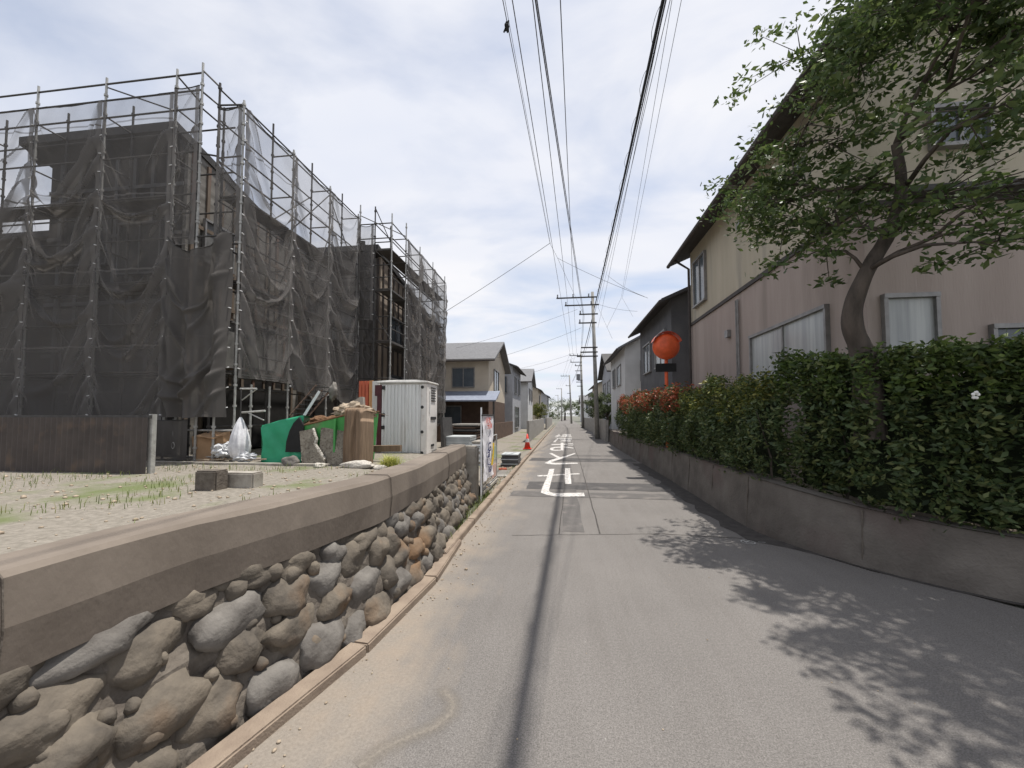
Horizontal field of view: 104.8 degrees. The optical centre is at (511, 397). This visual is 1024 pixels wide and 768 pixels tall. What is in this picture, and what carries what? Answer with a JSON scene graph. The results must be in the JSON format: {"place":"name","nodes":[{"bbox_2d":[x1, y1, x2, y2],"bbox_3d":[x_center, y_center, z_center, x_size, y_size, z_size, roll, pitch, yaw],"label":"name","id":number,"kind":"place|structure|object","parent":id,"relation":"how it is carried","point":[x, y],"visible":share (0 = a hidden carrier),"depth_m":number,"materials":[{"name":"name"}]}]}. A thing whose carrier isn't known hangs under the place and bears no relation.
{"place":"outdoors","nodes":[
{"label":"outdoors","id":0,"kind":"place"},
{"bbox_2d":[0,423,553,554],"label":"plot ground","id":1,"kind":"structure","parent":0,"point":[17,535],"depth_m":5.35,"materials":[{"name":"soil"}]},
{"bbox_2d":[0,414,156,473],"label":"steel screen wall","id":2,"kind":"structure","parent":1,"relation":"on","point":[114,444],"depth_m":7.31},
{"bbox_2d":[19,121,313,454],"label":"house under construction","id":3,"kind":"structure","parent":1,"relation":"on","point":[145,178],"depth_m":10.61},
{"bbox_2d":[0,230,48,414],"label":"side wing","id":4,"kind":"structure","parent":3,"relation":"attached to","point":[33,360],"depth_m":11.16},
{"bbox_2d":[62,215,111,267],"bbox_3d":[-11.453,-4.279,10.600,1.400,1.510,0.120,0,-3,7],"label":"window","id":5,"kind":"structure","parent":3,"relation":"in","point":[69,226],"depth_m":10.58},
{"bbox_2d":[56,323,125,392],"bbox_3d":[-11.106,-1.034,10.410,1.900,1.810,0.120,0,-3,7],"label":"window","id":6,"kind":"structure","parent":3,"relation":"in","point":[112,333],"depth_m":10.39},
{"bbox_2d":[114,220,163,276],"bbox_3d":[-9.816,-3.938,10.381,1.300,1.410,0.120,0,-3,7],"label":"window","id":7,"kind":"structure","parent":3,"relation":"in","point":[139,257],"depth_m":10.40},
{"bbox_2d":[202,218,235,274],"bbox_3d":[-8.356,-4.298,11.274,0.120,1.210,1.000,0,-3,7],"label":"window","id":8,"kind":"structure","parent":3,"relation":"in","point":[208,224],"depth_m":10.97,"materials":[{"name":"grey glass"}]},
{"bbox_2d":[226,321,245,369],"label":"window","id":9,"kind":"structure","parent":3,"relation":"in","point":[230,351],"depth_m":11.68,"materials":[{"name":"grey glass"}]},
{"bbox_2d":[204,385,290,446],"bbox_3d":[-8.006,0.603,12.168,0.300,1.800,3.000,0,-3,7],"label":"doorway","id":10,"kind":"structure","parent":3,"relation":"in","point":[277,402],"depth_m":12.05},
{"bbox_2d":[256,326,278,370],"bbox_3d":[-8.134,-1.620,12.941,0.120,1.410,1.200,0,-3,7],"label":"window","id":11,"kind":"structure","parent":3,"relation":"in","point":[261,351],"depth_m":13.15,"materials":[{"name":"grey glass"}]},
{"bbox_2d":[0,62,359,461],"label":"scaffold","id":12,"kind":"object","parent":1,"relation":"on","point":[129,205],"visible":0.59,"depth_m":9.85,"materials":[{"name":"metal"}]},
{"bbox_2d":[0,108,33,414],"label":"sheet","id":13,"kind":"object","parent":12,"relation":"attached to","point":[14,204],"visible":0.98,"depth_m":9.58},
{"bbox_2d":[17,100,102,414],"bbox_3d":[-10.923,-3.314,9.322,2.021,7.855,0.423,0,-3,7],"label":"sheet","id":14,"kind":"object","parent":12,"relation":"attached to","point":[74,184],"visible":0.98,"depth_m":9.37,"materials":[{"name":"fabric"}]},
{"bbox_2d":[0,297,166,419],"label":"sheet","id":15,"kind":"object","parent":12,"relation":"attached to","point":[82,349],"visible":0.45,"depth_m":9.56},
{"bbox_2d":[86,92,173,419],"bbox_3d":[-8.965,-3.322,9.138,1.991,7.856,0.310,0,-3,7],"label":"sheet","id":16,"kind":"object","parent":12,"relation":"attached to","point":[155,277],"visible":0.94,"depth_m":9.09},
{"bbox_2d":[146,419,187,460],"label":"sheet","id":17,"kind":"object","parent":12,"relation":"hanging from","point":[169,432],"visible":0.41,"depth_m":8.82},
{"bbox_2d":[168,85,199,244],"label":"sheet","id":18,"kind":"object","parent":12,"relation":"attached to","point":[184,154],"visible":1,"depth_m":9.18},
{"bbox_2d":[157,232,232,417],"bbox_3d":[-7.188,-1.655,8.793,1.696,4.216,0.518,0,-3,7],"label":"sheet","id":19,"kind":"object","parent":12,"relation":"hanging from","point":[196,304],"visible":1,"depth_m":8.77,"materials":[{"name":"fabric"}]},
{"bbox_2d":[213,105,242,241],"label":"sheet","id":20,"kind":"object","parent":12,"relation":"attached to","point":[237,165],"visible":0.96,"depth_m":9.23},
{"bbox_2d":[228,389,250,457],"bbox_3d":[-5.983,0.577,8.688,0.409,1.565,0.419,0,-3,7],"label":"rubbish bag","id":21,"kind":"object","parent":12,"relation":"hanging from","point":[239,443],"visible":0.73,"depth_m":8.56,"materials":[{"name":"plastic"}]},
{"bbox_2d":[233,206,289,379],"bbox_3d":[-6.224,-2.498,9.994,0.335,4.019,1.764,0,-3,7],"label":"sheet","id":22,"kind":"object","parent":12,"relation":"attached to","point":[264,320],"visible":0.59,"depth_m":10.10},
{"bbox_2d":[237,107,296,383],"bbox_3d":[-6.030,-3.625,10.003,0.308,6.411,1.792,0,-3,7],"label":"sheet","id":23,"kind":"object","parent":12,"relation":"attached to","point":[256,271],"visible":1,"depth_m":9.38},
{"bbox_2d":[286,244,327,382],"bbox_3d":[-6.034,-2.367,11.735,0.257,3.724,1.774,0,-3,7],"label":"sheet","id":24,"kind":"object","parent":12,"relation":"on","point":[299,320],"visible":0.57,"depth_m":11.73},
{"bbox_2d":[289,385,328,415],"bbox_3d":[-5.238,0.059,10.360,0.327,0.840,1.025,-3,-4,44],"label":"ladder","id":25,"kind":"object","parent":12,"relation":"attached to","point":[305,397],"visible":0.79,"depth_m":10.34,"materials":[{"name":"metal"}]},
{"bbox_2d":[290,157,333,398],"bbox_3d":[-5.820,-3.324,11.734,0.300,6.856,1.803,0,-3,7],"label":"sheet","id":26,"kind":"object","parent":12,"relation":"attached to","point":[298,373],"visible":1,"depth_m":11.13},
{"bbox_2d":[325,278,355,386],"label":"sheet","id":27,"kind":"object","parent":12,"relation":"attached to","point":[339,372],"visible":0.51,"depth_m":13.97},
{"bbox_2d":[328,192,360,402],"bbox_3d":[-5.560,-3.082,13.481,0.377,7.181,1.833,0,-3,7],"label":"sheet","id":28,"kind":"object","parent":12,"relation":"attached to","point":[340,289],"visible":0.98,"depth_m":13.00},
{"bbox_2d":[358,224,373,320],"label":"sheet","id":29,"kind":"object","parent":12,"relation":"attached to","point":[370,300],"visible":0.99,"depth_m":14.33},
{"bbox_2d":[192,431,229,461],"bbox_3d":[-6.940,1.121,9.096,0.670,0.726,0.580,0,-3,7],"label":"cardboard box","id":30,"kind":"object","parent":1,"relation":"on","point":[203,445],"visible":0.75,"depth_m":8.92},
{"bbox_2d":[195,469,227,490],"bbox_3d":[-4.275,1.176,5.611,0.340,0.300,0.220,0,-3,7],"label":"dark block","id":31,"kind":"object","parent":1,"relation":"on","point":[211,479],"depth_m":5.51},
{"bbox_2d":[211,441,230,458],"bbox_3d":[-6.413,1.167,8.812,0.538,0.393,0.431,0,-3,7],"label":"plastic bag","id":32,"kind":"object","parent":1,"relation":"on","point":[219,450],"visible":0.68,"depth_m":8.67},
{"bbox_2d":[146,461,329,466],"bbox_3d":[-8.360,1.475,8.672,9.250,0.180,0.140,0,-3,7],"label":"concrete strip","id":33,"kind":"object","parent":1,"relation":"on","point":[226,463],"visible":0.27,"depth_m":8.35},
{"bbox_2d":[227,471,262,487],"bbox_3d":[-4.010,1.216,5.837,0.560,0.240,0.220,0,-3,7],"label":"concrete block","id":34,"kind":"object","parent":1,"relation":"on","point":[244,479],"depth_m":5.73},
{"bbox_2d":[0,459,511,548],"bbox_3d":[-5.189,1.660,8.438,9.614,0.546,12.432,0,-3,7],"label":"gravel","id":35,"kind":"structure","parent":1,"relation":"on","point":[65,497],"depth_m":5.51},
{"bbox_2d":[0,462,513,538],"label":"grass","id":36,"kind":"structure","parent":1,"relation":"on","point":[251,468],"depth_m":6.11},
{"bbox_2d":[261,415,310,462],"bbox_3d":[-4.964,0.919,9.021,1.084,1.041,0.960,0,-3,7],"label":"tarp cover","id":37,"kind":"object","parent":1,"relation":"on","point":[280,440],"visible":0.93,"depth_m":8.61,"materials":[{"name":"green plastic"}]},
{"bbox_2d":[299,428,326,463],"bbox_3d":[-4.225,1.037,8.371,0.676,0.792,0.216,0,-3,7],"label":"concrete slab","id":38,"kind":"object","parent":1,"relation":"on","point":[311,452],"depth_m":8.33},
{"bbox_2d":[319,427,343,464],"bbox_3d":[-3.753,0.993,8.391,0.717,0.837,0.231,0,-3,7],"label":"concrete slab","id":39,"kind":"object","parent":1,"relation":"on","point":[326,447],"depth_m":8.35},
{"bbox_2d":[304,411,379,458],"bbox_3d":[-3.875,0.845,8.867,1.566,1.117,1.039,0,-3,7],"label":"skip container","id":40,"kind":"object","parent":1,"relation":"on","point":[335,423],"visible":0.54,"depth_m":8.46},
{"bbox_2d":[331,401,376,416],"bbox_3d":[-3.523,0.321,8.809,0.965,0.509,0.758,0,-3,7],"label":"sacking heap","id":41,"kind":"object","parent":40,"relation":"on","point":[339,410],"visible":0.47,"depth_m":8.63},
{"bbox_2d":[343,408,387,462],"bbox_3d":[-3.224,0.829,8.795,0.426,1.201,1.366,0,-3,7],"label":"carpet","id":42,"kind":"object","parent":40,"relation":"on","point":[358,439],"visible":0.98,"depth_m":8.20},
{"bbox_2d":[340,460,374,468],"bbox_3d":[-3.106,1.338,7.904,0.706,0.189,0.306,0,-3,7],"label":"rock","id":43,"kind":"object","parent":1,"relation":"on","point":[362,464],"visible":0.92,"depth_m":7.79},
{"bbox_2d":[299,244,437,417],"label":"house under construction","id":44,"kind":"structure","parent":1,"relation":"on","point":[380,352],"depth_m":15.86,"materials":[{"name":"beige"}]},
{"bbox_2d":[325,312,355,340],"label":"window","id":45,"kind":"structure","parent":44,"relation":"in","point":[345,319],"depth_m":15.70,"materials":[{"name":"grey glass"}]},
{"bbox_2d":[388,317,402,352],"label":"window","id":46,"kind":"structure","parent":44,"relation":"in","point":[396,337],"depth_m":16.94,"materials":[{"name":"grey glass"}]},
{"bbox_2d":[359,381,379,410],"bbox_3d":[-4.178,0.556,11.471,0.615,2.129,0.180,0,-3,7],"label":"partition panel","id":47,"kind":"object","parent":1,"relation":"on","point":[367,390],"visible":0.27,"depth_m":11.51,"materials":[{"name":"orange plastic"}]},
{"bbox_2d":[373,445,401,451],"bbox_3d":[-2.908,1.142,8.885,0.840,0.160,0.120,0,-3,7],"label":"timber block","id":48,"kind":"object","parent":1,"relation":"on","point":[387,448],"depth_m":8.81,"materials":[{"name":"brown wood"}]},
{"bbox_2d":[377,454,404,466],"bbox_3d":[-2.495,1.325,8.144,0.749,0.360,0.754,1,-3,-28],"label":"grass tuft","id":49,"kind":"object","parent":1,"relation":"on","point":[390,461],"visible":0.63,"depth_m":8.06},
{"bbox_2d":[357,205,444,416],"bbox_3d":[-4.592,-2.430,17.590,1.370,9.150,6.720,0,-3,7],"label":"scaffold","id":50,"kind":"object","parent":1,"relation":"on","point":[394,258],"visible":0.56,"depth_m":15.28,"materials":[{"name":"metal"}]},
{"bbox_2d":[356,241,376,397],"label":"sheet","id":51,"kind":"object","parent":50,"relation":"attached to","point":[365,362],"visible":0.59,"depth_m":14.53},
{"bbox_2d":[403,293,418,379],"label":"sheet","id":52,"kind":"object","parent":50,"relation":"attached to","point":[408,360],"visible":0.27,"depth_m":15.89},
{"bbox_2d":[406,239,423,379],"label":"sheet","id":53,"kind":"object","parent":50,"relation":"attached to","point":[411,275],"visible":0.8,"depth_m":15.86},
{"bbox_2d":[420,254,437,381],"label":"sheet","id":54,"kind":"object","parent":50,"relation":"attached to","point":[427,320],"visible":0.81,"depth_m":17.57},
{"bbox_2d":[416,285,443,425],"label":"sheet","id":55,"kind":"object","parent":50,"relation":"attached to","point":[438,417],"visible":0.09,"depth_m":20.90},
{"bbox_2d":[433,270,447,412],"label":"sheet","id":56,"kind":"object","parent":50,"relation":"attached to","point":[438,344],"visible":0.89,"depth_m":19.28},
{"bbox_2d":[375,380,438,453],"bbox_3d":[-3.050,0.584,11.534,1.549,2.139,1.066,0,-3,7],"label":"portable toilet","id":57,"kind":"object","parent":1,"relation":"on","point":[408,423],"visible":0.81,"depth_m":11.07,"materials":[{"name":"white plastic"}]},
{"bbox_2d":[445,435,475,446],"bbox_3d":[-1.577,1.467,12.085,0.787,0.606,0.936,0,-3,7],"label":"sheet stack","id":58,"kind":"object","parent":1,"relation":"on","point":[461,439],"visible":0.35,"depth_m":11.67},
{"bbox_2d":[440,417,452,445],"bbox_3d":[-1.971,1.015,12.002,0.130,0.850,1.000,0,-3,7],"label":"leaning board","id":59,"kind":"object","parent":58,"relation":"on","point":[446,427],"visible":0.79,"depth_m":11.71,"materials":[{"name":"metal"}]},
{"bbox_2d":[452,423,482,439],"bbox_3d":[-1.587,1.391,13.748,1.187,0.968,1.970,0,-3,7],"label":"plank stack","id":60,"kind":"object","parent":1,"relation":"on","point":[466,429],"visible":0.29,"depth_m":12.92,"materials":[{"name":"wood"}]},
{"bbox_2d":[438,342,510,441],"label":"house","id":61,"kind":"structure","parent":1,"relation":"on","point":[476,372],"depth_m":23.82,"materials":[{"name":"paint"}]},
{"bbox_2d":[440,406,461,423],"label":"window","id":62,"kind":"structure","parent":61,"relation":"in","point":[455,412],"depth_m":23.76,"materials":[{"name":"black glass"}]},
{"bbox_2d":[452,367,474,387],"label":"window","id":63,"kind":"structure","parent":61,"relation":"in","point":[462,377],"depth_m":23.79,"materials":[{"name":"grey glass"}]},
{"bbox_2d":[437,421,512,441],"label":"block garden wall","id":64,"kind":"structure","parent":1,"relation":"on","point":[503,429],"depth_m":25.60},
{"bbox_2d":[482,434,497,497],"bbox_3d":[-0.454,1.347,8.197,0.060,1.112,1.700,0,-3,7],"label":"poster frame","id":65,"kind":"object","parent":1,"relation":"on","point":[491,483],"visible":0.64,"depth_m":8.37,"materials":[{"name":"metal"}]},
{"bbox_2d":[501,452,520,466],"bbox_3d":[-0.025,1.888,12.124,0.539,0.368,0.841,0,-3,7],"label":"slate stack","id":66,"kind":"object","parent":1,"relation":"on","point":[509,459],"visible":0.98,"depth_m":11.74,"materials":[{"name":"stone"}]},
{"bbox_2d":[505,363,525,432],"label":"house","id":67,"kind":"structure","parent":1,"relation":"on","point":[513,396],"depth_m":33.47,"materials":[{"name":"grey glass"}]},
{"bbox_2d":[527,419,543,441],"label":"block garden wall","id":68,"kind":"structure","parent":1,"relation":"on","point":[535,428],"depth_m":27.49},
{"bbox_2d":[0,0,859,415],"label":"sky","id":69,"kind":"structure","parent":0,"point":[411,110],"materials":[{"name":"white"}]},
{"bbox_2d":[598,354,611,428],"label":"house","id":70,"kind":"structure","parent":0,"point":[604,375],"depth_m":36.66,"materials":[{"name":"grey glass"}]},
{"bbox_2d":[603,335,640,429],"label":"house","id":71,"kind":"structure","parent":0,"point":[624,360],"depth_m":23.09,"materials":[{"name":"paint"}]},
{"bbox_2d":[233,419,1023,767],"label":"road","id":72,"kind":"structure","parent":0,"point":[589,647],"depth_m":2.50,"materials":[{"name":"asphalt"}]},
{"bbox_2d":[357,690,454,767],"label":"sand streak","id":73,"kind":"object","parent":72,"relation":"on","point":[436,725],"visible":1,"depth_m":1.92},
{"bbox_2d":[443,426,554,553],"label":"kerb","id":74,"kind":"structure","parent":72,"relation":"on","point":[463,530],"depth_m":6.32,"materials":[{"name":"concrete"}]},
{"bbox_2d":[537,468,584,496],"bbox_3d":[1.135,1.978,9.588,1.096,0.002,4.148,0,-3,7],"label":"road marking","id":75,"kind":"object","parent":72,"relation":"on","point":[546,485],"visible":1,"depth_m":8.97,"materials":[{"name":"paint"}]},
{"bbox_2d":[563,375,572,423],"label":"utility pole","id":76,"kind":"object","parent":72,"relation":"on","point":[569,393],"visible":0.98,"depth_m":77.06,"materials":[{"name":"concrete"}]},
{"bbox_2d":[512,0,569,382],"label":"overhead wire","id":77,"kind":"object","parent":76,"relation":"attached to","point":[534,135],"visible":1,"depth_m":10.17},
{"bbox_2d":[532,0,572,363],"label":"overhead wire","id":78,"kind":"object","parent":76,"relation":"attached to","point":[547,131],"visible":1,"depth_m":10.10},
{"bbox_2d":[536,0,583,385],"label":"overhead wire","id":79,"kind":"object","parent":76,"relation":"attached to","point":[557,137],"visible":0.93,"depth_m":9.19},
{"bbox_2d":[560,0,576,369],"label":"overhead wire","id":80,"kind":"object","parent":76,"relation":"attached to","point":[565,124],"visible":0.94,"depth_m":9.95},
{"bbox_2d":[562,464,583,531],"bbox_3d":[1.298,1.958,9.028,0.310,0.001,7.598,0,-3,7],"label":"asphalt patch","id":81,"kind":"object","parent":72,"relation":"on","point":[572,520],"visible":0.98,"depth_m":6.37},
{"bbox_2d":[569,353,583,427],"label":"utility pole","id":82,"kind":"object","parent":72,"relation":"on","point":[579,377],"visible":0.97,"depth_m":50.23,"materials":[{"name":"concrete"}]},
{"bbox_2d":[556,292,599,438],"bbox_3d":[4.479,-2.227,26.767,2.863,9.985,0.345,0,-3,7],"label":"utility pole","id":83,"kind":"object","parent":72,"relation":"on","point":[595,380],"visible":1,"depth_m":26.58,"materials":[{"name":"concrete"}]},
{"bbox_2d":[502,0,583,314],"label":"overhead wire","id":84,"kind":"object","parent":83,"relation":"attached to","point":[506,25],"visible":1,"depth_m":7.69,"materials":[{"name":"black plastic"}]},
{"bbox_2d":[535,0,582,357],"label":"overhead wire","id":85,"kind":"object","parent":83,"relation":"attached to","point":[555,133],"visible":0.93,"depth_m":9.13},
{"bbox_2d":[572,0,664,381],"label":"overhead wire","id":86,"kind":"object","parent":83,"relation":"attached to","point":[660,8],"visible":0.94,"depth_m":8.90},
{"bbox_2d":[584,0,666,355],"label":"overhead wire","id":87,"kind":"object","parent":83,"relation":"attached to","point":[633,143],"visible":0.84,"depth_m":9.56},
{"bbox_2d":[243,468,914,767],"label":"grit","id":88,"kind":"object","parent":72,"relation":"on","point":[275,749],"visible":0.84,"depth_m":3.41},
{"bbox_2d":[529,458,635,461],"bbox_3d":[2.435,2.175,13.825,3.646,0.001,1.073,0,-3,7],"label":"asphalt patch","id":89,"kind":"object","parent":72,"relation":"on","point":[585,460],"visible":0.99,"depth_m":13.63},
{"bbox_2d":[510,491,681,499],"bbox_3d":[1.631,1.897,7.694,3.329,0.001,0.560,0,-3,7],"label":"asphalt patch","id":90,"kind":"object","parent":72,"relation":"on","point":[612,495],"visible":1,"depth_m":7.65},
{"bbox_2d":[526,481,671,491],"bbox_3d":[1.893,1.940,8.646,3.118,0.001,0.954,0,-3,7],"label":"asphalt patch","id":91,"kind":"object","parent":72,"relation":"on","point":[614,486],"visible":1,"depth_m":8.62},
{"bbox_2d":[593,419,608,441],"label":"block garden wall","id":92,"kind":"structure","parent":72,"relation":"on","point":[603,425],"depth_m":24.65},
{"bbox_2d":[632,463,1023,604],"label":"gutter strip","id":93,"kind":"object","parent":72,"relation":"on","point":[723,519],"visible":1,"depth_m":5.66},
{"bbox_2d":[463,416,1023,608],"bbox_3d":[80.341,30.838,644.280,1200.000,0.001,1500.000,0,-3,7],"label":"ground","id":94,"kind":"structure","parent":0,"point":[576,419],"depth_m":42.26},
{"bbox_2d":[0,444,478,767],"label":"stone retaining wall","id":95,"kind":"structure","parent":94,"relation":"on","point":[230,635],"depth_m":1.89,"materials":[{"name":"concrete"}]},
{"bbox_2d":[480,407,493,500],"bbox_3d":[-0.454,1.046,7.602,0.058,1.700,1.207,0,-3,8],"label":"advertising banner","id":96,"kind":"object","parent":94,"relation":"on","point":[486,420],"visible":1,"depth_m":7.46,"materials":[{"name":"fabric"}]},
{"bbox_2d":[521,369,535,428],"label":"house","id":97,"kind":"structure","parent":94,"relation":"on","point":[528,381],"depth_m":43.30,"materials":[{"name":"paint"}]},
{"bbox_2d":[533,402,548,418],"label":"street tree","id":98,"kind":"object","parent":94,"relation":"on","point":[538,410],"visible":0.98,"depth_m":52.06,"materials":[{"name":"green plant"}]},
{"bbox_2d":[582,393,602,418],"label":"street tree","id":99,"kind":"object","parent":94,"relation":"on","point":[590,411],"visible":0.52,"depth_m":42.41,"materials":[{"name":"green plant"}]},
{"bbox_2d":[598,393,610,427],"bbox_3d":[7.566,1.235,31.158,2.024,3.477,2.247,0,-3,7],"label":"street tree","id":100,"kind":"object","parent":94,"relation":"on","point":[604,411],"visible":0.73,"depth_m":31.00,"materials":[{"name":"green plant"}]},
{"bbox_2d":[628,285,690,428],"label":"house","id":101,"kind":"structure","parent":94,"relation":"on","point":[668,312],"depth_m":15.23,"materials":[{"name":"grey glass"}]},
{"bbox_2d":[643,341,651,374],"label":"window","id":102,"kind":"structure","parent":101,"relation":"in","point":[647,347],"depth_m":18.70,"materials":[{"name":"grey glass"}]},
{"bbox_2d":[608,428,1023,605],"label":"concrete road wall","id":103,"kind":"structure","parent":94,"relation":"on","point":[979,563],"depth_m":4.16,"materials":[{"name":"concrete"}]},
{"bbox_2d":[666,0,1023,462],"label":"house","id":104,"kind":"structure","parent":94,"relation":"on","point":[739,322],"depth_m":5.81,"materials":[{"name":"paint"}]},
{"bbox_2d":[692,250,706,308],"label":"window","id":105,"kind":"structure","parent":104,"relation":"in","point":[699,265],"depth_m":11.85,"materials":[{"name":"grey glass"}]},
{"bbox_2d":[748,304,830,382],"bbox_3d":[5.114,-0.818,7.444,0.120,1.210,2.550,0,-3,7],"label":"window","id":106,"kind":"structure","parent":104,"relation":"in","point":[809,330],"depth_m":7.16,"materials":[{"name":"white glass"}]},
{"bbox_2d":[880,291,942,356],"bbox_3d":[5.404,-0.964,5.332,0.680,0.910,0.120,0,-3,7],"label":"window","id":107,"kind":"structure","parent":104,"relation":"in","point":[913,316],"depth_m":5.35,"materials":[{"name":"white glass"}]},
{"bbox_2d":[926,101,994,150],"bbox_3d":[6.114,-3.715,5.368,0.750,0.610,0.120,0,-3,7],"label":"window","id":108,"kind":"structure","parent":104,"relation":"in","point":[954,144],"depth_m":5.37,"materials":[{"name":"grey glass"}]},
{"bbox_2d":[988,323,1023,344],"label":"window","id":109,"kind":"structure","parent":104,"relation":"in","point":[997,329],"depth_m":5.19,"materials":[{"name":"grey glass"}]},
{"bbox_2d":[613,429,1023,537],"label":"garden ground","id":110,"kind":"structure","parent":0,"point":[884,506],"depth_m":4.48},
{"bbox_2d":[613,381,701,455],"bbox_3d":[4.671,0.645,13.173,1.517,2.015,9.024,0,-3,7],"label":"hedge","id":111,"kind":"object","parent":110,"relation":"on","point":[647,414],"visible":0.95,"depth_m":11.19,"materials":[{"name":"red plant"}]},
{"bbox_2d":[651,331,681,448],"bbox_3d":[4.025,-0.153,10.228,0.713,3.134,0.340,0,-3,7],"label":"traffic mirror","id":112,"kind":"object","parent":110,"relation":"on","point":[666,346],"visible":0.94,"depth_m":10.23,"materials":[{"name":"orange metal"}]},
{"bbox_2d":[665,365,816,480],"bbox_3d":[4.016,0.461,7.059,1.564,1.828,4.198,0,-3,7],"label":"hedge","id":113,"kind":"object","parent":110,"relation":"on","point":[726,425],"visible":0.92,"depth_m":6.08,"materials":[{"name":"green plant"}]},
{"bbox_2d":[696,0,1023,440],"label":"garden tree","id":114,"kind":"object","parent":110,"relation":"on","point":[997,35],"visible":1,"depth_m":4.21,"materials":[{"name":"green plant"}]},
{"bbox_2d":[761,329,1023,537],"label":"hedge","id":115,"kind":"object","parent":110,"relation":"on","point":[951,450],"visible":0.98,"depth_m":3.90,"materials":[{"name":"green plant"}]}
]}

